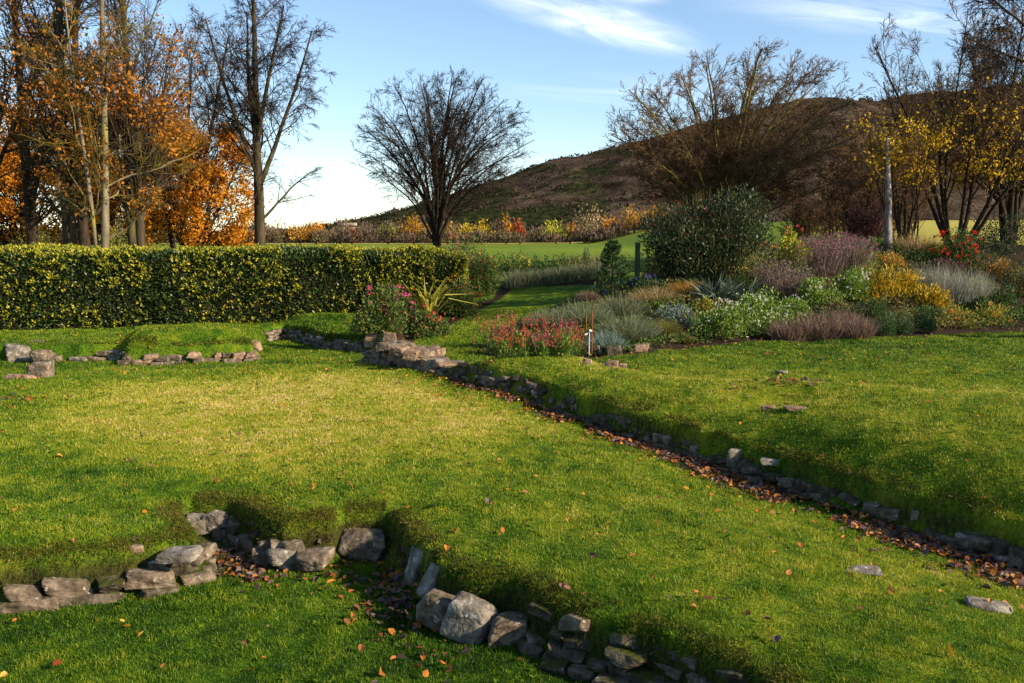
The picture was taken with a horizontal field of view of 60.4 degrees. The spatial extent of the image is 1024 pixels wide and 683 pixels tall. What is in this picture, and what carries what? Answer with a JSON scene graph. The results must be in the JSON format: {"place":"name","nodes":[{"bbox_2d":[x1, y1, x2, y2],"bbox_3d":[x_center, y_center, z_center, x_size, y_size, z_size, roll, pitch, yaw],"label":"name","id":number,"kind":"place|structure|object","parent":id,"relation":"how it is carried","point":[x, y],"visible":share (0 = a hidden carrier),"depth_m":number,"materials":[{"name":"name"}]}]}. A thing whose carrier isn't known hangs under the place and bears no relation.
{"place":"outdoors","nodes":[
{"label":"outdoors","id":0,"kind":"place"},
{"bbox_2d":[0,220,1023,682],"bbox_3d":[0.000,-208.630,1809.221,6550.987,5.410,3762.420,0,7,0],"label":"ground","id":1,"kind":"structure","parent":0,"point":[938,518],"depth_m":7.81,"materials":[{"name":"plant"}]},
{"bbox_2d":[5,343,30,361],"bbox_3d":[-9.911,0.241,17.737,0.548,0.420,0.497,-3,7,-23],"label":"stone","id":2,"kind":"object","parent":1,"relation":"on","point":[14,351],"visible":0.64,"depth_m":17.52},
{"bbox_2d":[0,1,53,245],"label":"woodland tree","id":3,"kind":"object","parent":1,"relation":"on","point":[2,115],"visible":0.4,"depth_m":33.41,"materials":[{"name":"orange plant"}]},
{"bbox_2d":[26,360,54,377],"bbox_3d":[-7.782,0.551,14.490,0.400,0.460,0.346,-1,7,-7],"label":"stone","id":4,"kind":"object","parent":1,"relation":"on","point":[44,368],"visible":0.65,"depth_m":14.34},
{"bbox_2d":[0,89,99,247],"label":"beech","id":5,"kind":"object","parent":1,"relation":"on","point":[8,203],"visible":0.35,"depth_m":40.13,"materials":[{"name":"orange plant"}]},
{"bbox_2d":[0,0,100,245],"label":"woodland tree","id":6,"kind":"object","parent":1,"relation":"on","point":[31,225],"visible":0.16,"depth_m":34.08,"materials":[{"name":"brown plant"}]},
{"bbox_2d":[18,350,121,361],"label":"ruined stone wall","id":7,"kind":"structure","parent":1,"relation":"on","point":[112,354],"depth_m":17.80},
{"bbox_2d":[0,0,146,245],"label":"woodland tree","id":8,"kind":"object","parent":1,"relation":"on","point":[69,233],"visible":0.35,"depth_m":30.19,"materials":[{"name":"orange plant"}]},
{"bbox_2d":[0,567,175,613],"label":"ruined stone wall","id":9,"kind":"structure","parent":1,"relation":"on","point":[59,591],"depth_m":6.57,"materials":[{"name":"stone"}]},
{"bbox_2d":[0,0,177,246],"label":"woodland tree","id":10,"kind":"object","parent":1,"relation":"on","point":[82,226],"visible":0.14,"depth_m":32.57,"materials":[{"name":"orange plant"}]},
{"bbox_2d":[1,0,209,257],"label":"forked tree","id":11,"kind":"object","parent":1,"relation":"on","point":[88,115],"visible":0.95,"depth_m":26.55,"materials":[{"name":"brown plant"}]},
{"bbox_2d":[48,143,176,246],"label":"beech","id":12,"kind":"object","parent":1,"relation":"on","point":[94,196],"visible":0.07,"depth_m":42.87,"materials":[{"name":"orange plant"}]},
{"bbox_2d":[18,0,209,248],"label":"woodland tree","id":13,"kind":"object","parent":1,"relation":"on","point":[159,101],"visible":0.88,"depth_m":28.06,"materials":[{"name":"brown plant"}]},
{"bbox_2d":[27,0,203,247],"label":"woodland tree","id":14,"kind":"object","parent":1,"relation":"on","point":[131,232],"visible":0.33,"depth_m":29.04,"materials":[{"name":"brown plant"}]},
{"bbox_2d":[138,537,216,600],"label":"ruined stone wall","id":15,"kind":"structure","parent":1,"relation":"on","point":[183,570],"depth_m":6.96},
{"bbox_2d":[155,545,203,563],"bbox_3d":[-2.567,1.645,6.788,0.355,0.080,0.179,-6,10,6],"label":"capstone","id":16,"kind":"object","parent":15,"relation":"on","point":[180,554],"visible":1,"depth_m":6.73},
{"bbox_2d":[94,107,272,248],"bbox_3d":[-15.215,-6.995,40.489,7.554,7.651,7.504,0,7,0],"label":"beech","id":17,"kind":"object","parent":1,"relation":"on","point":[180,213],"visible":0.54,"depth_m":39.47,"materials":[{"name":"orange plant"}]},
{"bbox_2d":[117,340,262,365],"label":"ruined stone wall","id":18,"kind":"structure","parent":1,"relation":"on","point":[195,356],"depth_m":17.51,"materials":[{"name":"grey stone"}]},
{"bbox_2d":[119,0,293,248],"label":"woodland tree","id":19,"kind":"object","parent":1,"relation":"on","point":[170,234],"visible":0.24,"depth_m":42.65,"materials":[{"name":"brown plant"}]},
{"bbox_2d":[186,510,229,542],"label":"ruined stone wall","id":20,"kind":"structure","parent":1,"relation":"on","point":[214,523],"depth_m":7.99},
{"bbox_2d":[0,242,469,330],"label":"hedge","id":21,"kind":"object","parent":1,"relation":"on","point":[82,286],"visible":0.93,"depth_m":21.76,"materials":[{"name":"green plant"}]},
{"bbox_2d":[176,0,336,245],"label":"bare tree","id":22,"kind":"object","parent":1,"relation":"on","point":[256,109],"visible":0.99,"depth_m":35.00,"materials":[{"name":"brown plant"}]},
{"bbox_2d":[227,515,296,571],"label":"ruined stone wall","id":23,"kind":"structure","parent":1,"relation":"on","point":[259,554],"depth_m":7.51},
{"bbox_2d":[266,547,295,566],"bbox_3d":[-1.912,1.800,7.389,0.301,0.147,0.179,-1,7,-11],"label":"boulder","id":24,"kind":"object","parent":1,"relation":"on","point":[279,556],"visible":0.71,"depth_m":7.32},
{"bbox_2d":[264,328,350,350],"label":"ruined stone wall","id":25,"kind":"structure","parent":1,"relation":"on","point":[319,342],"depth_m":20.68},
{"bbox_2d":[295,546,334,570],"bbox_3d":[-1.654,1.805,7.324,0.320,0.156,0.236,-5,6,12],"label":"boulder","id":26,"kind":"object","parent":1,"relation":"on","point":[314,559],"visible":1,"depth_m":7.25,"materials":[{"name":"stone"}]},
{"bbox_2d":[338,528,385,561],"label":"stone block","id":27,"kind":"structure","parent":1,"relation":"on","point":[360,544],"depth_m":7.46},
{"bbox_2d":[349,279,414,334],"bbox_3d":[-2.845,-0.741,19.064,1.478,1.246,0.642,0,7,0],"label":"rose bush","id":28,"kind":"object","parent":1,"relation":"on","point":[388,310],"visible":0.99,"depth_m":19.01,"materials":[{"name":"green plant"}]},
{"bbox_2d":[367,282,420,315],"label":"rose bush","id":29,"kind":"object","parent":1,"relation":"on","point":[407,304],"visible":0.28,"depth_m":22.77,"materials":[{"name":"green plant"}]},
{"bbox_2d":[359,340,455,373],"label":"ruined stone wall","id":30,"kind":"structure","parent":1,"relation":"on","point":[429,359],"depth_m":15.51,"materials":[{"name":"grey stone"}]},
{"bbox_2d":[1,205,814,243],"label":"woods","id":31,"kind":"object","parent":1,"relation":"on","point":[617,229],"visible":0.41,"depth_m":210.75,"materials":[{"name":"plant"}]},
{"bbox_2d":[404,546,422,585],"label":"leaning slab","id":32,"kind":"structure","parent":1,"relation":"on","point":[412,568],"depth_m":6.83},
{"bbox_2d":[400,303,454,338],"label":"rose bush","id":33,"kind":"object","parent":1,"relation":"on","point":[421,323],"visible":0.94,"depth_m":20.42,"materials":[{"name":"green plant"}]},
{"bbox_2d":[416,563,440,597],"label":"leaning slab","id":34,"kind":"structure","parent":1,"relation":"on","point":[428,582],"depth_m":6.49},
{"bbox_2d":[416,589,454,630],"bbox_3d":[-0.504,1.901,6.202,0.305,0.240,0.194,13,12,27],"label":"boulder","id":35,"kind":"object","parent":1,"relation":"on","point":[432,607],"visible":0.72,"depth_m":6.14,"materials":[{"name":"stone"}]},
{"bbox_2d":[397,274,478,316],"bbox_3d":[-2.123,-1.280,23.921,2.552,1.376,2.276,6,9,41],"label":"strap leaved plant","id":36,"kind":"object","parent":1,"relation":"on","point":[430,307],"visible":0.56,"depth_m":23.68,"materials":[{"name":"green plant"}]},
{"bbox_2d":[348,64,535,262],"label":"bare tree","id":37,"kind":"object","parent":1,"relation":"on","point":[438,167],"visible":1,"depth_m":42.51,"materials":[{"name":"brown plant"}]},
{"bbox_2d":[433,274,481,316],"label":"rose bush","id":38,"kind":"object","parent":1,"relation":"on","point":[454,305],"visible":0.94,"depth_m":23.93,"materials":[{"name":"green plant"}]},
{"bbox_2d":[440,591,497,644],"bbox_3d":[-0.286,1.906,6.009,0.352,0.310,0.202,18,7,20],"label":"boulder","id":39,"kind":"object","parent":1,"relation":"on","point":[469,618],"visible":0.92,"depth_m":5.94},
{"bbox_2d":[467,255,498,296],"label":"rose bush","id":40,"kind":"object","parent":1,"relation":"on","point":[474,275],"visible":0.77,"depth_m":26.49,"materials":[{"name":"green plant"}]},
{"bbox_2d":[487,611,527,648],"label":"stone block","id":41,"kind":"structure","parent":1,"relation":"on","point":[509,628],"depth_m":5.84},
{"bbox_2d":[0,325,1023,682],"bbox_3d":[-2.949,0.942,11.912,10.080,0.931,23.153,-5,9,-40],"label":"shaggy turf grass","id":42,"kind":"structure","parent":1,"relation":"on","point":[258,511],"depth_m":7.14,"materials":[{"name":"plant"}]},
{"bbox_2d":[0,337,1023,682],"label":"leaf litter","id":43,"kind":"object","parent":1,"relation":"on","point":[924,541],"visible":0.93,"depth_m":7.55,"materials":[{"name":"plant"}]},
{"bbox_2d":[0,322,1023,676],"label":"scattered leaves","id":44,"kind":"object","parent":1,"relation":"on","point":[426,672],"visible":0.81,"depth_m":8.56,"materials":[{"name":"plant"}]},
{"bbox_2d":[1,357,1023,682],"bbox_3d":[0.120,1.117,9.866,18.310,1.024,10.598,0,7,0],"label":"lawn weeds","id":45,"kind":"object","parent":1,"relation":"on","point":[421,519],"visible":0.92,"depth_m":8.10,"materials":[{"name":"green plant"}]},
{"bbox_2d":[500,321,536,357],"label":"flower spike plant","id":46,"kind":"object","parent":1,"relation":"on","point":[518,342],"visible":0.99,"depth_m":13.68,"materials":[{"name":"green plant"}]},
{"bbox_2d":[523,305,582,330],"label":"cushion shrub","id":47,"kind":"object","parent":1,"relation":"on","point":[557,319],"visible":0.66,"depth_m":19.93,"materials":[{"name":"green plant"}]},
{"bbox_2d":[499,260,611,288],"bbox_3d":[1.406,-2.160,27.613,3.895,0.970,1.280,0,7,0],"label":"lavender hedge","id":48,"kind":"object","parent":1,"relation":"on","point":[517,280],"visible":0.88,"depth_m":27.43,"materials":[{"name":"green plant"}]},
{"bbox_2d":[471,248,661,277],"bbox_3d":[1.787,-2.623,28.889,6.415,1.154,0.737,0,7,0],"label":"hedge","id":49,"kind":"object","parent":1,"relation":"on","point":[505,265],"visible":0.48,"depth_m":28.86,"materials":[{"name":"green plant"}]},
{"bbox_2d":[554,321,581,356],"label":"flower spike plant","id":50,"kind":"object","parent":1,"relation":"on","point":[566,347],"visible":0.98,"depth_m":13.76,"materials":[{"name":"green plant"}]},
{"bbox_2d":[550,296,612,326],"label":"cushion shrub","id":51,"kind":"object","parent":1,"relation":"on","point":[582,315],"visible":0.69,"depth_m":20.33,"materials":[{"name":"green plant"}]},
{"bbox_2d":[583,329,628,351],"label":"cushion shrub","id":52,"kind":"object","parent":1,"relation":"on","point":[601,341],"visible":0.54,"depth_m":17.58,"materials":[{"name":"blue plant"}]},
{"bbox_2d":[588,236,631,293],"bbox_3d":[2.686,-2.045,23.869,1.281,1.597,1.201,0,7,0],"label":"young pine","id":53,"kind":"object","parent":1,"relation":"on","point":[612,245],"visible":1,"depth_m":23.69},
{"bbox_2d":[591,293,651,318],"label":"cushion shrub","id":54,"kind":"object","parent":1,"relation":"on","point":[619,305],"visible":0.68,"depth_m":21.15,"materials":[{"name":"green plant"}]},
{"bbox_2d":[584,310,668,343],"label":"cushion shrub","id":55,"kind":"object","parent":1,"relation":"on","point":[628,330],"visible":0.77,"depth_m":18.52,"materials":[{"name":"green plant"}]},
{"bbox_2d":[517,601,746,682],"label":"ruined stone wall","id":56,"kind":"structure","parent":1,"relation":"on","point":[622,664],"depth_m":5.45,"materials":[{"name":"stone"}]},
{"bbox_2d":[626,284,682,306],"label":"cushion shrub","id":57,"kind":"object","parent":1,"relation":"on","point":[647,296],"visible":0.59,"depth_m":22.36,"materials":[{"name":"green plant"}]},
{"bbox_2d":[627,149,702,235],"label":"bare tree","id":58,"kind":"object","parent":1,"relation":"on","point":[639,190],"visible":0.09,"depth_m":46.18,"materials":[{"name":"brown plant"}]},
{"bbox_2d":[656,303,701,326],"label":"blue leaved plant","id":59,"kind":"object","parent":1,"relation":"on","point":[678,312],"visible":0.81,"depth_m":20.12,"materials":[{"name":"blue plant"}]},
{"bbox_2d":[628,182,778,283],"bbox_3d":[5.483,-3.158,25.088,4.380,3.029,2.812,0,7,0],"label":"berry shrub","id":60,"kind":"object","parent":1,"relation":"on","point":[707,249],"visible":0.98,"depth_m":24.55,"materials":[{"name":"green plant"}]},
{"bbox_2d":[401,234,1023,355],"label":"ground cover","id":61,"kind":"object","parent":1,"relation":"on","point":[913,314],"visible":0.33,"depth_m":22.44,"materials":[{"name":"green plant"}]},
{"bbox_2d":[685,269,746,305],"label":"strap leaved plant","id":62,"kind":"object","parent":1,"relation":"on","point":[708,290],"visible":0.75,"depth_m":22.29,"materials":[{"name":"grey plant"}]},
{"bbox_2d":[687,298,760,339],"bbox_3d":[4.586,-0.498,19.357,1.712,0.952,1.010,0,7,0],"label":"white flowered bush","id":63,"kind":"object","parent":1,"relation":"on","point":[717,318],"visible":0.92,"depth_m":19.31,"materials":[{"name":"green plant"}]},
{"bbox_2d":[435,362,1023,566],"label":"ruined stone wall","id":64,"kind":"structure","parent":1,"relation":"on","point":[993,547],"depth_m":9.38,"materials":[{"name":"stone"}]},
{"bbox_2d":[600,34,881,235],"bbox_3d":[9.235,-7.857,35.498,11.341,8.309,9.258,0,7,0],"label":"spreading tree","id":65,"kind":"object","parent":1,"relation":"on","point":[718,155],"visible":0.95,"depth_m":34.26,"materials":[{"name":"brown plant"}]},
{"bbox_2d":[730,241,788,290],"bbox_3d":[6.790,-2.024,24.029,1.844,1.436,1.054,0,7,0],"label":"olive shrub","id":66,"kind":"object","parent":1,"relation":"on","point":[746,265],"visible":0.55,"depth_m":23.96,"materials":[{"name":"green plant"}]},
{"bbox_2d":[736,285,794,335],"bbox_3d":[5.753,-0.696,19.923,1.504,1.184,0.990,0,7,0],"label":"white flowered bush","id":67,"kind":"object","parent":1,"relation":"on","point":[759,314],"visible":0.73,"depth_m":19.96,"materials":[{"name":"green plant"}]},
{"bbox_2d":[749,258,818,298],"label":"seed head plant","id":68,"kind":"object","parent":1,"relation":"on","point":[789,288],"visible":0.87,"depth_m":23.33,"materials":[{"name":"purple plant"}]},
{"bbox_2d":[761,316,820,341],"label":"heather","id":69,"kind":"object","parent":1,"relation":"on","point":[791,332],"visible":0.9,"depth_m":19.36,"materials":[{"name":"purple plant"}]},
{"bbox_2d":[772,295,810,319],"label":"white flowered bush","id":70,"kind":"object","parent":1,"relation":"on","point":[794,302],"visible":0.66,"depth_m":21.36,"materials":[{"name":"green plant"}]},
{"bbox_2d":[773,225,813,267],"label":"yellow green shrub","id":71,"kind":"object","parent":1,"relation":"on","point":[791,238],"visible":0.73,"depth_m":25.94,"materials":[{"name":"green plant"}]},
{"bbox_2d":[775,179,838,240],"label":"shrub","id":72,"kind":"object","parent":1,"relation":"on","point":[800,219],"visible":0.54,"depth_m":44.23,"materials":[{"name":"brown plant"}]},
{"bbox_2d":[783,233,852,273],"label":"seed head plant","id":73,"kind":"object","parent":1,"relation":"on","point":[822,266],"visible":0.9,"depth_m":25.72,"materials":[{"name":"purple plant"}]},
{"bbox_2d":[792,271,851,304],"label":"white flowered bush","id":74,"kind":"object","parent":1,"relation":"on","point":[815,290],"visible":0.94,"depth_m":22.87,"materials":[{"name":"green plant"}]},
{"bbox_2d":[788,308,856,341],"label":"heather","id":75,"kind":"object","parent":1,"relation":"on","point":[822,333],"visible":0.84,"depth_m":19.43,"materials":[{"name":"purple plant"}]},
{"bbox_2d":[805,167,879,243],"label":"bare tree","id":76,"kind":"object","parent":1,"relation":"on","point":[827,205],"visible":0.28,"depth_m":41.62,"materials":[{"name":"brown plant"}]},
{"bbox_2d":[811,231,882,270],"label":"seed head plant","id":77,"kind":"object","parent":1,"relation":"on","point":[854,254],"visible":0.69,"depth_m":26.41,"materials":[{"name":"purple plant"}]},
{"bbox_2d":[830,264,872,300],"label":"white flowered bush","id":78,"kind":"object","parent":1,"relation":"on","point":[846,282],"visible":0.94,"depth_m":23.36,"materials":[{"name":"green plant"}]},
{"bbox_2d":[831,312,882,339],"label":"heather","id":79,"kind":"object","parent":1,"relation":"on","point":[853,332],"visible":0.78,"depth_m":19.46,"materials":[{"name":"purple plant"}]},
{"bbox_2d":[838,201,883,244],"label":"dark shrub","id":80,"kind":"object","parent":1,"relation":"on","point":[871,221],"visible":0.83,"depth_m":35.44,"materials":[{"name":"red plant"}]},
{"bbox_2d":[838,296,890,316],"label":"spreading shrub","id":81,"kind":"object","parent":1,"relation":"on","point":[879,308],"visible":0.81,"depth_m":22.08,"materials":[{"name":"green plant"}]},
{"bbox_2d":[808,134,921,235],"bbox_3d":[15.368,-6.351,37.797,4.347,5.030,4.728,5,8,35],"label":"bare tree","id":82,"kind":"object","parent":1,"relation":"on","point":[854,198],"visible":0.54,"depth_m":37.43,"materials":[{"name":"brown plant"}]},
{"bbox_2d":[818,123,923,242],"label":"bare tree","id":83,"kind":"object","parent":1,"relation":"on","point":[864,168],"visible":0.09,"depth_m":45.35,"materials":[{"name":"brown plant"}]},
{"bbox_2d":[858,263,908,303],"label":"golden plant","id":84,"kind":"object","parent":1,"relation":"on","point":[884,286],"visible":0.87,"depth_m":23.37,"materials":[{"name":"yellow plant"}]},
{"bbox_2d":[871,311,897,335],"bbox_3d":[8.547,-0.415,20.177,0.585,0.626,0.478,1,7,12],"label":"green cushion","id":85,"kind":"object","parent":1,"relation":"on","point":[889,330],"visible":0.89,"depth_m":20.14,"materials":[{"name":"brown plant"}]},
{"bbox_2d":[853,112,923,252],"bbox_3d":[12.191,-5.068,28.605,2.158,4.745,1.481,2,7,15],"label":"white barked tree","id":86,"kind":"object","parent":1,"relation":"on","point":[887,240],"visible":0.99,"depth_m":28.73,"materials":[{"name":"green plant"}]},
{"bbox_2d":[833,98,952,241],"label":"bare tree","id":87,"kind":"object","parent":1,"relation":"on","point":[922,205],"visible":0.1,"depth_m":46.03,"materials":[{"name":"brown plant"}]},
{"bbox_2d":[846,107,958,249],"bbox_3d":[12.950,-5.331,29.161,3.475,4.947,4.189,5,8,35],"label":"shrubby tree","id":88,"kind":"object","parent":1,"relation":"on","point":[916,145],"visible":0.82,"depth_m":29.16,"materials":[{"name":"yellow plant"}]},
{"bbox_2d":[889,267,931,300],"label":"golden plant","id":89,"kind":"object","parent":1,"relation":"on","point":[911,277],"visible":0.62,"depth_m":23.93,"materials":[{"name":"yellow plant"}]},
{"bbox_2d":[893,229,943,256],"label":"straw grass","id":90,"kind":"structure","parent":1,"relation":"on","point":[920,245],"depth_m":28.83,"materials":[{"name":"beige plant"}]},
{"bbox_2d":[912,282,953,308],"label":"golden plant","id":91,"kind":"object","parent":1,"relation":"on","point":[927,295],"visible":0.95,"depth_m":23.25,"materials":[{"name":"yellow plant"}]},
{"bbox_2d":[858,0,1023,247],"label":"yellow leaved tree","id":92,"kind":"object","parent":1,"relation":"on","point":[943,218],"visible":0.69,"depth_m":30.20,"materials":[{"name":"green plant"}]},
{"bbox_2d":[910,260,971,289],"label":"silver grass","id":93,"kind":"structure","parent":1,"relation":"on","point":[933,275],"depth_m":24.86,"materials":[{"name":"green plant"}]},
{"bbox_2d":[926,257,971,272],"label":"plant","id":94,"kind":"object","parent":1,"relation":"on","point":[947,260],"visible":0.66,"depth_m":27.14,"materials":[{"name":"plant"}]},
{"bbox_2d":[933,301,978,328],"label":"leafy plant","id":95,"kind":"object","parent":1,"relation":"on","point":[955,311],"visible":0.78,"depth_m":21.68,"materials":[{"name":"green plant"}]},
{"bbox_2d":[922,226,990,263],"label":"red flowered bush","id":96,"kind":"object","parent":1,"relation":"on","point":[958,248],"visible":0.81,"depth_m":27.99,"materials":[{"name":"green plant"}]},
{"bbox_2d":[926,265,1002,304],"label":"silver grass","id":97,"kind":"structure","parent":1,"relation":"on","point":[968,294],"depth_m":24.16,"materials":[{"name":"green plant"}]},
{"bbox_2d":[910,0,1023,245],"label":"tall bare tree","id":98,"kind":"object","parent":1,"relation":"on","point":[1008,204],"visible":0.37,"depth_m":31.86,"materials":[{"name":"brown plant"}]},
{"bbox_2d":[945,0,1023,86],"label":"overhanging tree","id":99,"kind":"object","parent":1,"relation":"on","point":[995,30],"visible":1,"depth_m":18.90,"materials":[{"name":"brown plant"}]},
{"bbox_2d":[952,230,1016,258],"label":"evergreen shrub","id":100,"kind":"object","parent":1,"relation":"on","point":[993,248],"visible":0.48,"depth_m":29.36,"materials":[{"name":"green plant"}]},
{"bbox_2d":[965,596,1012,614],"bbox_3d":[3.174,1.775,5.832,0.303,0.094,0.202,8,12,19],"label":"flat stone","id":101,"kind":"object","parent":1,"relation":"on","point":[996,606],"visible":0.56,"depth_m":5.81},
{"bbox_2d":[969,300,1015,325],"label":"leafy plant","id":102,"kind":"object","parent":1,"relation":"on","point":[994,311],"visible":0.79,"depth_m":22.09,"materials":[{"name":"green plant"}]},
{"bbox_2d":[970,210,1023,251],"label":"evergreen shrub","id":103,"kind":"object","parent":1,"relation":"on","point":[1012,233],"visible":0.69,"depth_m":30.43,"materials":[{"name":"green plant"}]},
{"bbox_2d":[986,283,1023,307],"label":"leafy plant","id":104,"kind":"object","parent":1,"relation":"on","point":[1009,296],"visible":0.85,"depth_m":24.13,"materials":[{"name":"green plant"}]},
{"bbox_2d":[994,251,1023,292],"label":"dark conifer","id":105,"kind":"object","parent":1,"relation":"on","point":[1014,268],"visible":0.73,"depth_m":25.86,"materials":[{"name":"green plant"}]},
{"bbox_2d":[0,0,1023,230],"label":"sky","id":106,"kind":"structure","parent":0,"point":[565,61],"materials":[{"name":"blue"}]},
{"bbox_2d":[54,85,1023,242],"bbox_3d":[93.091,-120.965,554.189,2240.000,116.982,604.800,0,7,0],"label":"hill","id":107,"kind":"structure","parent":0,"point":[574,189],"depth_m":426.05,"materials":[{"name":"plant"}]},
{"bbox_2d":[154,90,1023,242],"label":"hill scrub","id":108,"kind":"object","parent":107,"relation":"on","point":[514,193],"visible":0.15,"depth_m":427.86,"materials":[{"name":"plant"}]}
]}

